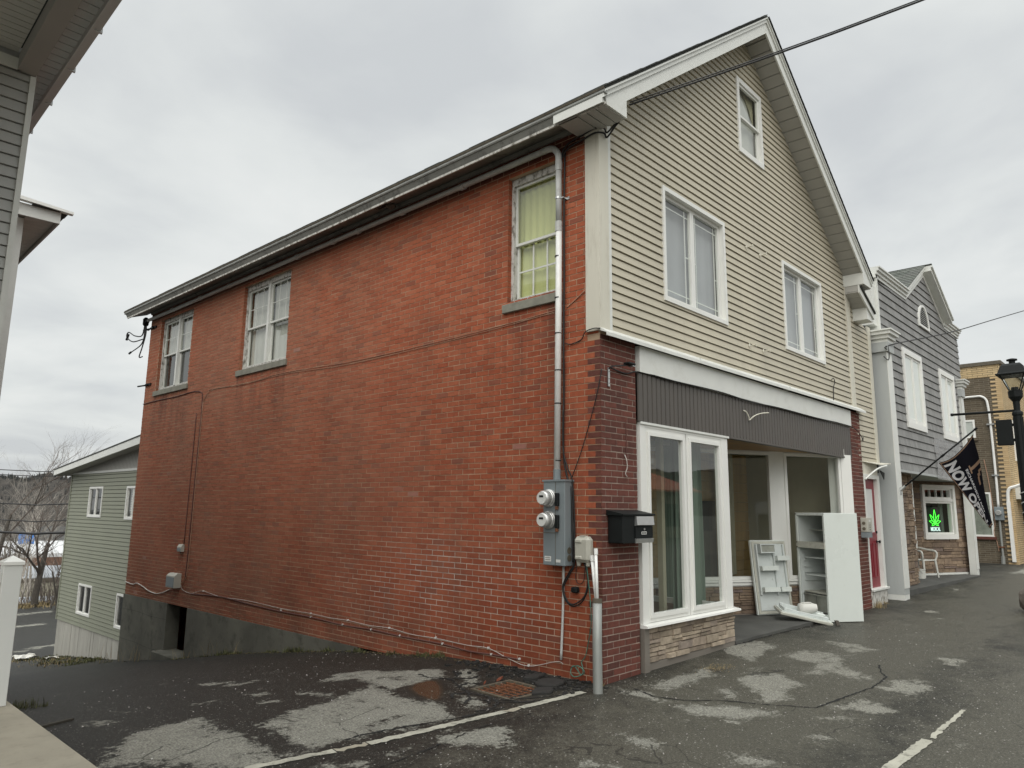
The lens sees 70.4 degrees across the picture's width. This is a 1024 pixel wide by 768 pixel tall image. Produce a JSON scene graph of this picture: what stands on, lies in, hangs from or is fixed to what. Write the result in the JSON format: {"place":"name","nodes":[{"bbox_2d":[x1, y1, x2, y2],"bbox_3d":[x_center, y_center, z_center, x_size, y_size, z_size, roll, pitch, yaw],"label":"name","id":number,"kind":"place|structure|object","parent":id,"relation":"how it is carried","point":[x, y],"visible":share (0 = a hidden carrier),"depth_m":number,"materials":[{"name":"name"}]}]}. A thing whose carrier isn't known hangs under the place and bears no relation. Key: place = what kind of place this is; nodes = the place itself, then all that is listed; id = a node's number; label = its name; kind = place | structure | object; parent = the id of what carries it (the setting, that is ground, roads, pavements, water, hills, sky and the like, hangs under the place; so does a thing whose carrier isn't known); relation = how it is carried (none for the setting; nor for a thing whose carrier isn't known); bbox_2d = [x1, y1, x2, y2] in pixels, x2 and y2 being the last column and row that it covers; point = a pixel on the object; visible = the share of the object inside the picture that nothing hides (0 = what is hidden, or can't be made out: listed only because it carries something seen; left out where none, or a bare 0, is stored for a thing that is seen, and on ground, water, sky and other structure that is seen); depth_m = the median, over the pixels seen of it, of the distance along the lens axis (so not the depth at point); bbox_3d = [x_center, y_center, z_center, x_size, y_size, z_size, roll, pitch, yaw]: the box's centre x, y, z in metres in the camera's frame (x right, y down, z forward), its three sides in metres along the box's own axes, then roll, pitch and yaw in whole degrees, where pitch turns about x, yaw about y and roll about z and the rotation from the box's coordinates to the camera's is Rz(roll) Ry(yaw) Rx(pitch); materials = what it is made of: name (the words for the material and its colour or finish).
{"place":"outdoors","nodes":[
{"label":"outdoors","id":0,"kind":"place"},
{"bbox_2d":[0,531,64,534],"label":"distant wire","id":1,"kind":"object","parent":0,"point":[28,533],"visible":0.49,"depth_m":29.72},
{"bbox_2d":[0,474,69,525],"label":"hill","id":2,"kind":"structure","parent":0,"point":[6,483],"depth_m":414.65,"materials":[{"name":"plant"}]},
{"bbox_2d":[0,472,71,512],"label":"ridge conifers","id":3,"kind":"object","parent":2,"relation":"on","point":[10,476],"visible":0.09,"depth_m":467.72,"materials":[{"name":"plant"}]},
{"bbox_2d":[11,654,107,667],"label":"yard grass","id":4,"kind":"structure","parent":0,"point":[86,659],"depth_m":19.16,"materials":[{"name":"plant"}]},
{"bbox_2d":[0,526,1023,767],"bbox_3d":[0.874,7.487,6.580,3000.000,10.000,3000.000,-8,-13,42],"label":"ground","id":5,"kind":"structure","parent":0,"point":[982,617],"depth_m":6.66,"materials":[{"name":"asphalt"}]},
{"bbox_2d":[0,526,38,566],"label":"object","id":6,"kind":"object","parent":5,"relation":"on","point":[9,554],"visible":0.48,"depth_m":34.01,"materials":[{"name":"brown plant"}]},
{"bbox_2d":[10,698,47,709],"bbox_3d":[-4.718,3.068,6.972,0.582,0.159,0.443,-2,-10,16],"label":"asphalt tuft","id":7,"kind":"object","parent":5,"relation":"on","point":[18,705],"visible":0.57,"depth_m":6.97,"materials":[{"name":"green plant"}]},
{"bbox_2d":[0,541,63,566],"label":"flat roofed building","id":8,"kind":"structure","parent":5,"relation":"on","point":[59,548],"depth_m":62.32,"materials":[{"name":"white"}]},
{"bbox_2d":[0,463,63,603],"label":"bare tree","id":9,"kind":"object","parent":5,"relation":"on","point":[25,580],"visible":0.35,"depth_m":43.26,"materials":[{"name":"brown plant"}]},
{"bbox_2d":[0,450,67,565],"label":"bare tree","id":10,"kind":"object","parent":5,"relation":"on","point":[19,511],"visible":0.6,"depth_m":40.52,"materials":[{"name":"brown plant"}]},
{"bbox_2d":[1,478,66,576],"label":"bare tree","id":11,"kind":"object","parent":5,"relation":"on","point":[23,572],"visible":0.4,"depth_m":48.66,"materials":[{"name":"brown plant"}]},
{"bbox_2d":[18,600,54,608],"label":"bank grass","id":12,"kind":"structure","parent":5,"relation":"on","point":[27,605],"depth_m":35.26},
{"bbox_2d":[0,456,73,606],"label":"bare tree","id":13,"kind":"object","parent":5,"relation":"on","point":[37,584],"visible":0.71,"depth_m":35.56,"materials":[{"name":"brown plant"}]},
{"bbox_2d":[19,565,59,604],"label":"undergrowth","id":14,"kind":"object","parent":5,"relation":"on","point":[43,597],"visible":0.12,"depth_m":37.40,"materials":[{"name":"plant"}]},
{"bbox_2d":[19,565,60,596],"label":"flat roofed building","id":15,"kind":"structure","parent":5,"relation":"on","point":[34,575],"depth_m":47.78,"materials":[{"name":"metal"}]},
{"bbox_2d":[18,513,63,608],"bbox_3d":[-21.160,8.444,34.424,5.380,4.547,4.140,-8,-13,42],"label":"bare tree","id":16,"kind":"object","parent":5,"relation":"on","point":[56,589],"visible":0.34,"depth_m":34.07,"materials":[{"name":"brown plant"}]},
{"bbox_2d":[17,422,89,522],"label":"bare tree","id":17,"kind":"object","parent":5,"relation":"on","point":[42,491],"visible":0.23,"depth_m":46.64,"materials":[{"name":"brown plant"}]},
{"bbox_2d":[40,718,73,727],"bbox_3d":[-3.803,2.824,6.041,0.056,0.027,0.326,-4,-11,25],"label":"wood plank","id":18,"kind":"object","parent":5,"relation":"on","point":[56,722],"visible":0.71,"depth_m":6.04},
{"bbox_2d":[0,426,120,553],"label":"bare tree","id":19,"kind":"object","parent":5,"relation":"on","point":[13,511],"visible":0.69,"depth_m":36.17,"materials":[{"name":"brown plant"}]},
{"bbox_2d":[0,0,121,767],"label":"house","id":20,"kind":"structure","parent":5,"relation":"on","point":[45,45],"depth_m":7.02,"materials":[{"name":"plastic"}]},
{"bbox_2d":[0,555,25,706],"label":"porch railing","id":21,"kind":"object","parent":20,"relation":"on","point":[11,568],"visible":1,"depth_m":5.51,"materials":[{"name":"white plastic"}]},
{"bbox_2d":[53,434,140,659],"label":"green house","id":22,"kind":"structure","parent":5,"relation":"on","point":[92,583],"depth_m":20.27,"materials":[{"name":"green plastic"}]},
{"bbox_2d":[75,583,92,617],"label":"window","id":23,"kind":"structure","parent":22,"relation":"in","point":[82,612],"depth_m":20.49,"materials":[{"name":"white plastic"}]},
{"bbox_2d":[86,486,103,517],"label":"window","id":24,"kind":"structure","parent":22,"relation":"in","point":[101,487],"depth_m":20.92,"materials":[{"name":"white plastic"}]},
{"bbox_2d":[113,593,122,629],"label":"window","id":25,"kind":"structure","parent":22,"relation":"in","point":[119,595],"depth_m":18.76,"materials":[{"name":"white plastic"}]},
{"bbox_2d":[124,486,134,519],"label":"window","id":26,"kind":"structure","parent":22,"relation":"in","point":[128,487],"depth_m":19.24,"materials":[{"name":"white plastic"}]},
{"bbox_2d":[93,636,238,664],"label":"dry weeds","id":27,"kind":"object","parent":5,"relation":"on","point":[156,651],"visible":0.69,"depth_m":14.17,"materials":[{"name":"brown plant"}]},
{"bbox_2d":[244,749,335,767],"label":"painted line","id":28,"kind":"object","parent":5,"relation":"on","point":[259,765],"visible":1,"depth_m":5.09,"materials":[{"name":"paint"}]},
{"bbox_2d":[217,646,444,657],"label":"wall weeds","id":29,"kind":"object","parent":5,"relation":"on","point":[359,650],"depth_m":10.46,"materials":[{"name":"brown plant"}]},
{"bbox_2d":[334,742,367,750],"bbox_3d":[-1.184,2.682,5.367,0.256,0.002,0.100,9,-13,-39],"label":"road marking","id":30,"kind":"object","parent":5,"relation":"on","point":[351,746],"visible":1,"depth_m":5.38,"materials":[{"name":"paint"}]},
{"bbox_2d":[348,707,503,739],"bbox_3d":[-0.660,2.800,6.018,1.559,0.003,0.081,8,-12,-37],"label":"pavement crack","id":31,"kind":"object","parent":5,"relation":"on","point":[419,724],"visible":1,"depth_m":5.91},
{"bbox_2d":[367,711,507,744],"bbox_3d":[-0.565,2.778,5.894,1.366,0.004,0.110,9,-13,-41],"label":"painted line","id":32,"kind":"object","parent":5,"relation":"on","point":[388,738],"visible":1,"depth_m":5.83,"materials":[{"name":"paint"}]},
{"bbox_2d":[117,14,873,684],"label":"brick building","id":33,"kind":"structure","parent":5,"relation":"on","point":[397,490],"depth_m":10.32,"materials":[{"name":"brick"}]},
{"bbox_2d":[125,317,150,357],"bbox_3d":[-8.951,-1.052,17.348,1.238,0.956,0.124,-8,-13,41],"label":"weather head","id":34,"kind":"object","parent":33,"relation":"attached to","point":[145,324],"visible":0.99,"depth_m":17.10},
{"bbox_2d":[143,391,202,577],"bbox_3d":[-7.386,2.104,15.385,3.128,3.731,0.020,-8,-13,42],"label":"wall wire","id":35,"kind":"object","parent":33,"relation":"attached to","point":[195,467],"depth_m":14.42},
{"bbox_2d":[152,309,193,396],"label":"window","id":36,"kind":"structure","parent":33,"relation":"in","point":[178,355],"depth_m":16.12,"materials":[{"name":"paint"}]},
{"bbox_2d":[165,572,181,588],"bbox_3d":[-6.665,3.880,14.284,0.380,0.310,0.144,-8,-13,42],"label":"junction box","id":37,"kind":"object","parent":33,"relation":"attached to","point":[173,579],"visible":1,"depth_m":14.19,"materials":[{"name":"beige plastic"}]},
{"bbox_2d":[183,413,196,543],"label":"wall wire","id":38,"kind":"object","parent":33,"relation":"attached to","point":[190,478],"depth_m":14.52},
{"bbox_2d":[180,405,202,583],"bbox_3d":[-6.333,2.126,14.374,0.289,3.576,0.016,-7,-13,39],"label":"wall wire","id":39,"kind":"object","parent":33,"relation":"attached to","point":[194,495],"depth_m":14.28,"materials":[{"name":"orange metal"}]},
{"bbox_2d":[235,270,291,376],"bbox_3d":[-4.467,-1.084,13.372,1.820,1.770,0.290,-8,-13,42],"label":"window","id":40,"kind":"structure","parent":33,"relation":"in","point":[272,296],"depth_m":13.44,"materials":[{"name":"paint"}]},
{"bbox_2d":[191,593,517,659],"bbox_3d":[-3.010,3.523,10.975,8.461,0.094,0.019,-8,-13,42],"label":"wire","id":41,"kind":"object","parent":33,"relation":"attached to","point":[368,629],"visible":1,"depth_m":9.90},
{"bbox_2d":[146,145,569,479],"bbox_3d":[-3.973,-0.247,12.518,12.570,4.020,0.122,-8,-13,42],"label":"conduit pipe","id":42,"kind":"object","parent":33,"relation":"attached to","point":[555,150],"visible":1,"depth_m":8.67,"materials":[{"name":"plastic"}]},
{"bbox_2d":[181,588,562,665],"bbox_3d":[-2.954,3.481,10.917,9.575,0.212,0.023,-8,-13,42],"label":"wire","id":43,"kind":"object","parent":33,"relation":"attached to","point":[390,628],"visible":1,"depth_m":9.60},
{"bbox_2d":[203,312,553,401],"bbox_3d":[-2.842,-0.241,11.512,9.203,0.234,0.008,-8,-13,42],"label":"wall wire","id":44,"kind":"object","parent":33,"relation":"attached to","point":[392,354],"depth_m":10.39,"materials":[{"name":"orange metal"}]},
{"bbox_2d":[203,310,554,400],"bbox_3d":[-2.841,-0.266,11.518,9.202,0.207,0.010,-8,-13,42],"label":"wall wire","id":45,"kind":"object","parent":33,"relation":"attached to","point":[393,352],"depth_m":10.30,"materials":[{"name":"orange metal"}]},
{"bbox_2d":[502,164,562,313],"bbox_3d":[0.324,-1.779,8.960,0.940,1.780,0.290,-8,-13,42],"label":"window","id":46,"kind":"structure","parent":33,"relation":"in","point":[533,260],"depth_m":9.10,"materials":[{"name":"paint"}]},
{"bbox_2d":[537,479,573,565],"bbox_3d":[0.454,1.497,7.871,0.325,0.915,0.300,-8,-13,42],"label":"meter box","id":47,"kind":"object","parent":33,"relation":"attached to","point":[554,517],"visible":1,"depth_m":7.83,"materials":[{"name":"grey metal"}]},
{"bbox_2d":[562,517,588,606],"bbox_3d":[0.675,1.858,7.753,0.367,1.014,0.036,-8,-13,42],"label":"coiled cable","id":48,"kind":"object","parent":47,"relation":"hanging from","point":[563,592],"visible":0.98,"depth_m":7.74,"materials":[{"name":"rubber"}]},
{"bbox_2d":[560,566,564,659],"bbox_3d":[0.540,2.446,7.792,0.057,0.981,0.030,-4,-11,23],"label":"thin conduit","id":49,"kind":"object","parent":33,"relation":"attached to","point":[562,616],"visible":0.94,"depth_m":7.77,"materials":[{"name":"plastic"}]},
{"bbox_2d":[562,153,573,561],"bbox_3d":[0.629,-0.428,8.212,0.034,4.750,0.171,8,-12,-37],"label":"black cable","id":50,"kind":"object","parent":33,"relation":"attached to","point":[564,348],"visible":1,"depth_m":8.27,"materials":[{"name":"rubber"}]},
{"bbox_2d":[562,406,575,537],"bbox_3d":[0.619,1.062,7.943,0.175,1.680,0.039,-7,-12,37],"label":"black cable","id":51,"kind":"object","parent":33,"relation":"attached to","point":[567,465],"visible":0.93,"depth_m":7.98,"materials":[{"name":"rubber"}]},
{"bbox_2d":[575,535,592,565],"bbox_3d":[0.755,1.759,7.662,0.210,0.315,0.121,-8,-13,42],"label":"terminal box","id":52,"kind":"object","parent":33,"relation":"attached to","point":[583,548],"visible":0.98,"depth_m":7.61,"materials":[{"name":"beige plastic"}]},
{"bbox_2d":[572,369,601,476],"bbox_3d":[0.812,0.425,7.912,0.405,1.173,0.027,-7,-13,38],"label":"thin black wire","id":53,"kind":"object","parent":33,"relation":"attached to","point":[589,422],"visible":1,"depth_m":7.89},
{"bbox_2d":[561,122,616,154],"bbox_3d":[0.931,-2.880,8.436,0.889,0.275,0.166,-5,-11,30],"label":"service cable","id":54,"kind":"object","parent":33,"relation":"attached to","point":[568,143],"visible":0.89,"depth_m":8.49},
{"bbox_2d":[562,122,619,159],"bbox_3d":[0.931,-2.842,8.430,0.889,0.317,0.166,-5,-11,30],"label":"service cable","id":55,"kind":"object","parent":33,"relation":"attached to","point":[589,135],"visible":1,"depth_m":8.40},
{"bbox_2d":[607,362,635,386],"bbox_3d":[1.225,-0.106,8.055,0.371,0.295,0.106,8,-12,-37],"label":"wall lamp","id":56,"kind":"object","parent":33,"relation":"attached to","point":[630,364],"visible":1,"depth_m":8.02,"materials":[{"name":"metal"}]},
{"bbox_2d":[606,510,654,543],"bbox_3d":[1.289,1.533,7.815,0.235,0.345,0.620,-8,-13,42],"label":"mailbox","id":57,"kind":"object","parent":33,"relation":"attached to","point":[629,526],"visible":1,"depth_m":7.67,"materials":[{"name":"black paint"}]},
{"bbox_2d":[635,526,652,537],"bbox_3d":[1.420,1.593,7.816,0.011,0.120,0.335,-8,-13,42],"label":"label","id":58,"kind":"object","parent":57,"relation":"in","point":[638,529],"depth_m":7.80,"materials":[{"name":"black paint"}]},
{"bbox_2d":[645,427,689,622],"bbox_3d":[1.819,1.638,8.576,0.082,2.180,0.925,-8,-13,42],"label":"display window","id":59,"kind":"structure","parent":33,"relation":"in","point":[649,432],"depth_m":8.68,"materials":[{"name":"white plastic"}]},
{"bbox_2d":[650,440,713,603],"bbox_3d":[1.959,1.961,10.514,2.389,2.260,0.070,-8,-13,42],"label":"bay side window","id":60,"kind":"structure","parent":33,"relation":"in","point":[665,442],"depth_m":10.20,"materials":[{"name":"glass"}]},
{"bbox_2d":[653,185,728,325],"bbox_3d":[2.426,-1.678,9.820,0.176,1.525,1.680,-8,-13,42],"label":"window","id":61,"kind":"structure","parent":33,"relation":"in","point":[689,257],"depth_m":9.88,"materials":[{"name":"white plastic"}]},
{"bbox_2d":[685,434,726,614],"bbox_3d":[2.460,1.763,9.253,0.082,2.180,0.915,-8,-13,42],"label":"display window","id":62,"kind":"structure","parent":33,"relation":"in","point":[722,604],"depth_m":9.23,"materials":[{"name":"white plastic"}]},
{"bbox_2d":[702,501,717,576],"bbox_3d":[3.589,2.963,13.218,0.014,1.650,0.550,-8,-13,42],"label":"screen doorway","id":63,"kind":"structure","parent":33,"relation":"in","point":[708,507],"depth_m":13.26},
{"bbox_2d":[650,447,774,581],"bbox_3d":[2.882,2.136,11.952,3.339,2.140,0.072,4,-10,-18],"label":"display window","id":64,"kind":"structure","parent":33,"relation":"in","point":[768,454],"depth_m":12.43,"materials":[{"name":"white plastic"}]},
{"bbox_2d":[611,367,851,426],"bbox_3d":[3.693,0.310,10.719,0.054,0.083,7.611,-9,-13,43],"label":"thin black wire","id":65,"kind":"object","parent":33,"relation":"attached to","point":[723,393],"visible":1,"depth_m":9.71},
{"bbox_2d":[735,75,763,169],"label":"window","id":66,"kind":"structure","parent":33,"relation":"in","point":[744,113],"depth_m":11.78,"materials":[{"name":"white plastic"}]},
{"bbox_2d":[630,0,917,102],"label":"overhead cable","id":67,"kind":"object","parent":33,"relation":"attached to","point":[776,51],"visible":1,"depth_m":7.89,"materials":[{"name":"rubber"}]},
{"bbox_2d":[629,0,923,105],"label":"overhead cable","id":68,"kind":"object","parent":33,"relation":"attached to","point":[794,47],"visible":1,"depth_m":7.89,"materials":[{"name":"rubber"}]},
{"bbox_2d":[780,260,825,364],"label":"window","id":69,"kind":"structure","parent":33,"relation":"in","point":[800,327],"depth_m":12.61,"materials":[{"name":"white plastic"}]},
{"bbox_2d":[783,453,843,578],"bbox_3d":[5.295,2.298,12.720,1.212,2.140,0.072,4,-10,-18],"label":"display window","id":70,"kind":"structure","parent":33,"relation":"in","point":[837,460],"depth_m":12.74,"materials":[{"name":"white plastic"}]},
{"bbox_2d":[860,518,872,537],"bbox_3d":[6.558,2.654,13.426,0.126,0.360,0.286,-8,-13,42],"label":"intercom box","id":71,"kind":"object","parent":33,"relation":"attached to","point":[866,528],"visible":1,"depth_m":13.34,"materials":[{"name":"beige plastic"}]},
{"bbox_2d":[470,679,535,699],"bbox_3d":[-0.016,3.044,7.189,0.590,0.046,0.601,-8,-13,42],"label":"storm drain","id":72,"kind":"object","parent":5,"relation":"on","point":[509,683],"visible":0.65,"depth_m":7.24,"materials":[{"name":"metal"}]},
{"bbox_2d":[445,660,592,693],"bbox_3d":[-0.003,3.119,7.753,1.930,0.063,0.692,-8,-13,42],"label":"rubble","id":73,"kind":"object","parent":5,"relation":"on","point":[494,666],"visible":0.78,"depth_m":7.86,"materials":[{"name":"gravel"}]},
{"bbox_2d":[50,626,1004,766],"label":"grit","id":74,"kind":"object","parent":5,"relation":"on","point":[530,690],"visible":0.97,"depth_m":6.61,"materials":[{"name":"gravel"}]},
{"bbox_2d":[523,673,544,681],"bbox_3d":[0.239,3.120,7.690,0.171,0.070,0.302,-8,-13,42],"label":"asphalt lump","id":75,"kind":"object","parent":5,"relation":"on","point":[531,677],"visible":0.73,"depth_m":7.63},
{"bbox_2d":[532,687,553,695],"bbox_3d":[0.297,3.020,7.096,0.206,0.065,0.272,0,-10,7],"label":"asphalt lump","id":76,"kind":"object","parent":5,"relation":"on","point":[542,691],"visible":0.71,"depth_m":7.04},
{"bbox_2d":[535,677,564,687],"bbox_3d":[0.382,3.062,7.376,0.292,0.080,0.358,-8,-13,42],"label":"asphalt lump","id":77,"kind":"object","parent":5,"relation":"on","point":[553,682],"visible":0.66,"depth_m":7.33,"materials":[{"name":"asphalt"}]},
{"bbox_2d":[517,691,585,707],"bbox_3d":[0.386,2.946,6.784,0.862,0.004,0.107,10,-13,-43],"label":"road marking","id":78,"kind":"object","parent":5,"relation":"on","point":[549,700],"visible":1,"depth_m":6.75,"materials":[{"name":"paint"}]},
{"bbox_2d":[590,548,602,693],"bbox_3d":[0.850,2.423,7.263,0.108,1.513,0.315,1,-10,1],"label":"ground pipe","id":79,"kind":"object","parent":5,"relation":"on","point":[597,646],"visible":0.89,"depth_m":7.19,"materials":[{"name":"metal"}]},
{"bbox_2d":[634,665,886,707],"bbox_3d":[2.886,3.026,7.210,3.169,0.056,1.192,4,-10,-18],"label":"pavement crack","id":80,"kind":"object","parent":5,"relation":"on","point":[789,705],"visible":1,"depth_m":6.83,"materials":[{"name":"asphalt"}]},
{"bbox_2d":[733,614,816,643],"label":"recess slab","id":81,"kind":"structure","parent":5,"relation":"on","point":[747,627],"depth_m":10.90,"materials":[{"name":"concrete"}]},
{"bbox_2d":[748,540,792,614],"bbox_3d":[4.326,3.210,12.066,0.700,1.195,0.270,4,-10,-18],"label":"discarded door","id":82,"kind":"structure","parent":81,"relation":"on","point":[770,574],"depth_m":12.04,"materials":[{"name":"white plastic"}]},
{"bbox_2d":[774,602,832,624],"bbox_3d":[4.594,3.631,11.475,0.798,0.303,0.441,0,-10,5],"label":"fallen door","id":83,"kind":"structure","parent":81,"relation":"on","point":[794,612],"depth_m":11.31,"materials":[{"name":"plastic"}]},
{"bbox_2d":[797,602,817,613],"bbox_3d":[4.656,3.540,11.452,0.280,0.212,0.199,0,-10,6],"label":"plastic jug","id":84,"kind":"object","parent":83,"relation":"on","point":[808,607],"visible":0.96,"depth_m":11.38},
{"bbox_2d":[795,513,863,621],"bbox_3d":[5.234,3.001,12.041,0.636,1.700,0.780,3,-10,-12],"label":"refrigerator","id":85,"kind":"object","parent":81,"relation":"on","point":[829,571],"visible":0.92,"depth_m":11.75,"materials":[{"name":"white plastic"}]},
{"bbox_2d":[845,285,890,607],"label":"narrow building","id":86,"kind":"structure","parent":5,"relation":"on","point":[862,310],"depth_m":14.24,"materials":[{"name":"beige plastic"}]},
{"bbox_2d":[865,479,880,587],"bbox_3d":[6.912,2.857,13.960,0.120,2.050,0.710,-8,-13,42],"label":"door","id":87,"kind":"structure","parent":86,"relation":"in","point":[873,541],"depth_m":14.05,"materials":[{"name":"red paint"}]},
{"bbox_2d":[882,738,931,767],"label":"road marking","id":88,"kind":"object","parent":5,"relation":"on","point":[908,753],"visible":1,"depth_m":5.33,"materials":[{"name":"paint"}]},
{"bbox_2d":[862,263,979,600],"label":"grey shop","id":89,"kind":"structure","parent":5,"relation":"on","point":[919,386],"depth_m":17.02,"materials":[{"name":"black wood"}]},
{"bbox_2d":[901,346,927,432],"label":"window","id":90,"kind":"structure","parent":89,"relation":"in","point":[912,374],"depth_m":16.58,"materials":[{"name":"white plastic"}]},
{"bbox_2d":[926,507,941,531],"bbox_3d":[11.194,3.595,19.229,0.540,0.660,0.068,5,-11,-24],"label":"neon sign","id":91,"kind":"object","parent":89,"relation":"attached to","point":[933,519],"visible":1,"depth_m":19.22,"materials":[{"name":"glass"}]},
{"bbox_2d":[919,484,958,538],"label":"entrance window","id":92,"kind":"structure","parent":89,"relation":"in","point":[942,496],"depth_m":19.26,"materials":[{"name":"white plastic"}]},
{"bbox_2d":[900,427,992,527],"bbox_3d":[8.387,1.831,14.174,1.531,1.914,0.108,-8,-13,40],"label":"flag","id":93,"kind":"object","parent":89,"relation":"attached to","point":[962,467],"visible":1,"depth_m":13.93,"materials":[{"name":"black fabric"}]},
{"bbox_2d":[937,368,959,441],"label":"window","id":94,"kind":"structure","parent":89,"relation":"in","point":[946,381],"depth_m":18.84,"materials":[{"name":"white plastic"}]},
{"bbox_2d":[884,310,1023,349],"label":"overhead wire","id":95,"kind":"object","parent":89,"relation":"attached to","point":[948,332],"visible":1,"depth_m":17.03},
{"bbox_2d":[910,574,980,595],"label":"recess slab","id":96,"kind":"structure","parent":5,"relation":"on","point":[929,583],"depth_m":16.87,"materials":[{"name":"concrete"}]},
{"bbox_2d":[916,541,938,577],"bbox_3d":[10.200,4.371,18.121,0.610,0.862,0.542,6,-11,-27],"label":"plastic chair","id":97,"kind":"object","parent":96,"relation":"on","point":[922,559],"visible":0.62,"depth_m":17.98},
{"bbox_2d":[930,709,964,738],"bbox_3d":[3.675,2.853,6.116,0.064,0.018,1.080,-8,-13,42],"label":"road marking","id":98,"kind":"object","parent":5,"relation":"on","point":[942,727],"visible":1,"depth_m":6.05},
{"bbox_2d":[950,358,1023,519],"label":"street lamp","id":99,"kind":"object","parent":5,"relation":"on","point":[1004,428],"visible":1,"depth_m":12.93,"materials":[{"name":"metal"}]},
{"bbox_2d":[959,360,1023,564],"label":"corner block","id":100,"kind":"structure","parent":5,"relation":"on","point":[984,381],"depth_m":24.33,"materials":[{"name":"brown brick"}]},
{"bbox_2d":[965,420,977,440],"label":"window","id":101,"kind":"structure","parent":100,"relation":"in","point":[970,424],"depth_m":24.78,"materials":[{"name":"white plastic"}]},
{"bbox_2d":[963,395,999,506],"bbox_3d":[15.575,2.272,24.659,1.502,3.750,0.110,-8,-13,42],"label":"conduit pipe","id":102,"kind":"object","parent":100,"relation":"attached to","point":[990,424],"visible":0.79,"depth_m":24.22,"materials":[{"name":"white plastic"}]},
{"bbox_2d":[974,492,996,539],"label":"window","id":103,"kind":"structure","parent":100,"relation":"in","point":[983,531],"depth_m":24.15,"materials":[{"name":"white plastic"}]},
{"bbox_2d":[994,507,1005,563],"bbox_3d":[15.974,4.982,23.697,0.260,1.912,0.250,-8,-13,42],"label":"electric meter","id":104,"kind":"object","parent":100,"relation":"attached to","point":[999,513],"visible":0.98,"depth_m":23.74,"materials":[{"name":"grey metal"}]},
{"bbox_2d":[1006,483,1019,561],"bbox_3d":[16.447,4.412,23.410,0.120,2.624,0.748,10,-13,-42],"label":"downspout","id":105,"kind":"object","parent":100,"relation":"attached to","point":[1011,530],"visible":0.93,"depth_m":23.59,"materials":[{"name":"white plastic"}]},
{"bbox_2d":[0,0,1023,478],"label":"sky","id":106,"kind":"structure","parent":0,"point":[189,138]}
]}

